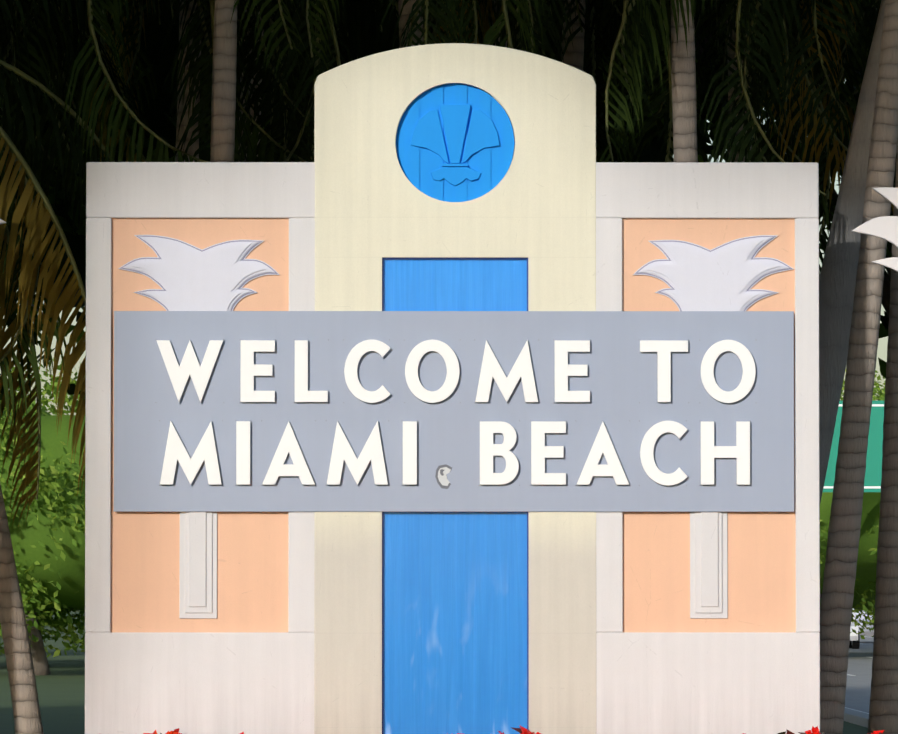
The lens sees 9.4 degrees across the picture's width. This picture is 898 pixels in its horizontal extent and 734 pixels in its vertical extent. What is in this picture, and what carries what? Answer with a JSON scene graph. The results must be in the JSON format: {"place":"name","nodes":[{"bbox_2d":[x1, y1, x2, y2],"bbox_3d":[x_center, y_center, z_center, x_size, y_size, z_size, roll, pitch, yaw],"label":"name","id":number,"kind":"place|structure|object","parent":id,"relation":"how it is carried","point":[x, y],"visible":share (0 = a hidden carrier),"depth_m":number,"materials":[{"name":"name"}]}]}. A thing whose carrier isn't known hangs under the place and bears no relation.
{"place":"outdoors","nodes":[
{"label":"outdoors","id":0,"kind":"place"},
{"bbox_2d":[0,610,867,733],"bbox_3d":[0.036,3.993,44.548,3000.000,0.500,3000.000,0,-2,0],"label":"ground","id":1,"kind":"structure","parent":0,"point":[61,692],"depth_m":104.33,"materials":[{"name":"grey plant"}]},
{"bbox_2d":[0,366,66,648],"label":"tree","id":2,"kind":"object","parent":1,"relation":"on","point":[44,410],"depth_m":144.39,"materials":[{"name":"green plant"}]},
{"bbox_2d":[0,349,85,674],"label":"tree","id":3,"kind":"object","parent":1,"relation":"on","point":[48,542],"visible":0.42,"depth_m":126.63,"materials":[{"name":"green plant"}]},
{"bbox_2d":[0,289,85,399],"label":"tree","id":4,"kind":"object","parent":1,"relation":"on","point":[71,390],"visible":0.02,"depth_m":69.41,"materials":[{"name":"green plant"}]},
{"bbox_2d":[0,19,87,99],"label":"palm","id":5,"kind":"object","parent":1,"relation":"on","point":[55,76],"visible":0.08,"depth_m":54.99,"materials":[{"name":"green plant"}]},
{"bbox_2d":[45,375,83,621],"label":"tree","id":6,"kind":"object","parent":1,"relation":"on","point":[63,410],"depth_m":154.42,"materials":[{"name":"green plant"}]},
{"bbox_2d":[100,0,170,132],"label":"palm","id":7,"kind":"object","parent":1,"relation":"on","point":[132,22],"visible":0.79,"depth_m":50.73,"materials":[{"name":"green plant"}]},
{"bbox_2d":[0,0,339,733],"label":"palm","id":8,"kind":"object","parent":1,"relation":"on","point":[34,221],"visible":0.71,"depth_m":46.44,"materials":[{"name":"green plant"}]},
{"bbox_2d":[0,0,423,291],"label":"palm","id":9,"kind":"object","parent":1,"relation":"on","point":[188,135],"visible":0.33,"depth_m":48.66,"materials":[{"name":"green plant"}]},
{"bbox_2d":[0,0,532,199],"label":"palm","id":10,"kind":"object","parent":1,"relation":"on","point":[223,97],"visible":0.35,"depth_m":46.55,"materials":[{"name":"green plant"}]},
{"bbox_2d":[22,0,555,203],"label":"palm","id":11,"kind":"object","parent":1,"relation":"on","point":[107,110],"visible":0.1,"depth_m":52.69,"materials":[{"name":"green plant"}]},
{"bbox_2d":[0,0,698,308],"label":"tree","id":12,"kind":"object","parent":1,"relation":"on","point":[155,36],"depth_m":58.84,"materials":[{"name":"green plant"}]},
{"bbox_2d":[171,0,700,161],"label":"palm","id":13,"kind":"object","parent":1,"relation":"on","point":[407,9],"visible":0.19,"depth_m":48.01,"materials":[{"name":"green plant"}]},
{"bbox_2d":[12,0,877,234],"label":"tree","id":14,"kind":"object","parent":1,"relation":"on","point":[648,153],"visible":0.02,"depth_m":59.76,"materials":[{"name":"green plant"}]},
{"bbox_2d":[170,0,726,99],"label":"palm","id":15,"kind":"object","parent":1,"relation":"on","point":[585,59],"visible":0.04,"depth_m":55.30,"materials":[{"name":"green plant"}]},
{"bbox_2d":[85,43,819,733],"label":"welcome sign","id":16,"kind":"object","parent":1,"relation":"on","point":[453,389],"visible":1,"depth_m":44.68,"materials":[{"name":"grey paint"}]},
{"bbox_2d":[286,0,878,275],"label":"palm","id":17,"kind":"object","parent":1,"relation":"on","point":[576,56],"visible":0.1,"depth_m":50.46,"materials":[{"name":"green plant"}]},
{"bbox_2d":[306,0,897,170],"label":"palm","id":18,"kind":"object","parent":1,"relation":"on","point":[683,76],"visible":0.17,"depth_m":46.79,"materials":[{"name":"green plant"}]},
{"bbox_2d":[493,0,878,161],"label":"palm","id":19,"kind":"object","parent":1,"relation":"on","point":[730,51],"visible":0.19,"depth_m":51.83,"materials":[{"name":"green plant"}]},
{"bbox_2d":[596,0,897,733],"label":"palm","id":20,"kind":"object","parent":1,"relation":"on","point":[883,710],"visible":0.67,"depth_m":46.90,"materials":[{"name":"green plant"}]},
{"bbox_2d":[609,0,896,212],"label":"palm","id":21,"kind":"object","parent":1,"relation":"on","point":[807,92],"visible":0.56,"depth_m":47.95,"materials":[{"name":"green plant"}]},
{"bbox_2d":[614,0,897,733],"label":"palm","id":22,"kind":"object","parent":1,"relation":"on","point":[841,562],"visible":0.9,"depth_m":45.94,"materials":[{"name":"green plant"}]},
{"bbox_2d":[655,0,896,236],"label":"palm","id":23,"kind":"object","parent":1,"relation":"on","point":[824,78],"visible":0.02,"depth_m":56.72,"materials":[{"name":"green plant"}]},
{"bbox_2d":[697,0,858,253],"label":"tree","id":24,"kind":"object","parent":1,"relation":"on","point":[700,158],"depth_m":65.94,"materials":[{"name":"green plant"}]},
{"bbox_2d":[716,0,862,161],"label":"palm","id":25,"kind":"object","parent":1,"relation":"on","point":[849,112],"visible":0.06,"depth_m":55.56,"materials":[{"name":"green plant"}]},
{"bbox_2d":[696,10,895,377],"bbox_3d":[6.543,-2.179,63.588,8.020,13.476,7.943,-2,-3,42],"label":"gappy tree","id":26,"kind":"object","parent":1,"relation":"on","point":[883,328],"visible":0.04,"depth_m":63.52,"materials":[{"name":"green plant"}]},
{"bbox_2d":[819,0,884,501],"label":"royal palm","id":27,"kind":"object","parent":1,"relation":"on","point":[837,278],"visible":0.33,"depth_m":47.03,"materials":[{"name":"grey plant"}]},
{"bbox_2d":[852,187,897,271],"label":"sculpture palm","id":28,"kind":"object","parent":1,"relation":"on","point":[884,227],"visible":1,"depth_m":45.06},
{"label":"flower bed soil","id":29,"kind":"object","parent":1,"relation":"on","visible":0},
{"bbox_2d":[143,725,884,733],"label":"flower bed plants","id":30,"kind":"object","parent":29,"relation":"on","point":[523,730],"visible":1,"depth_m":43.98,"materials":[{"name":"red plant"}]},
{"bbox_2d":[0,79,887,414],"label":"sky","id":31,"kind":"structure","parent":0,"point":[882,342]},
{"bbox_2d":[845,636,873,712],"bbox_3d":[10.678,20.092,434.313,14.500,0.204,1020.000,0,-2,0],"label":"road","id":32,"kind":"structure","parent":0,"point":[858,688],"depth_m":127.24,"materials":[{"name":"grey asphalt"}]},
{"bbox_2d":[812,0,880,216],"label":"palm","id":33,"kind":"object","parent":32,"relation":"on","point":[854,93],"visible":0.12,"depth_m":52.89,"materials":[{"name":"green plant"}]},
{"bbox_2d":[820,372,884,638],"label":"tree","id":34,"kind":"object","parent":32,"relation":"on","point":[865,587],"visible":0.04,"depth_m":162.12,"materials":[{"name":"green plant"}]},
{"bbox_2d":[823,401,883,491],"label":"road sign","id":35,"kind":"object","parent":32,"relation":"on","point":[873,477],"depth_m":149.54,"materials":[{"name":"metal"}]},
{"bbox_2d":[849,612,859,648],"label":"white car","id":36,"kind":"object","parent":32,"relation":"on","point":[854,643],"visible":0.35,"depth_m":192.85,"materials":[{"name":"paint"}]},
{"bbox_2d":[844,635,872,727],"bbox_3d":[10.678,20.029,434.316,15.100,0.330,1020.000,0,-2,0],"label":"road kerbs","id":37,"kind":"structure","parent":32,"relation":"on","point":[856,717],"depth_m":80.77,"materials":[{"name":"concrete"}]},
{"bbox_2d":[845,636,873,713],"bbox_3d":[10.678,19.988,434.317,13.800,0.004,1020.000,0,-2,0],"label":"road markings","id":38,"kind":"object","parent":32,"relation":"on","point":[855,675],"visible":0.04,"depth_m":128.56,"materials":[{"name":"paint"}]},
{"bbox_2d":[840,370,885,636],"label":"tree","id":39,"kind":"object","parent":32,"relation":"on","point":[877,387],"depth_m":179.00,"materials":[{"name":"green plant"}]},
{"bbox_2d":[853,609,873,634],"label":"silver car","id":40,"kind":"object","parent":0,"point":[867,632],"depth_m":217.33,"materials":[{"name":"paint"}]}
]}

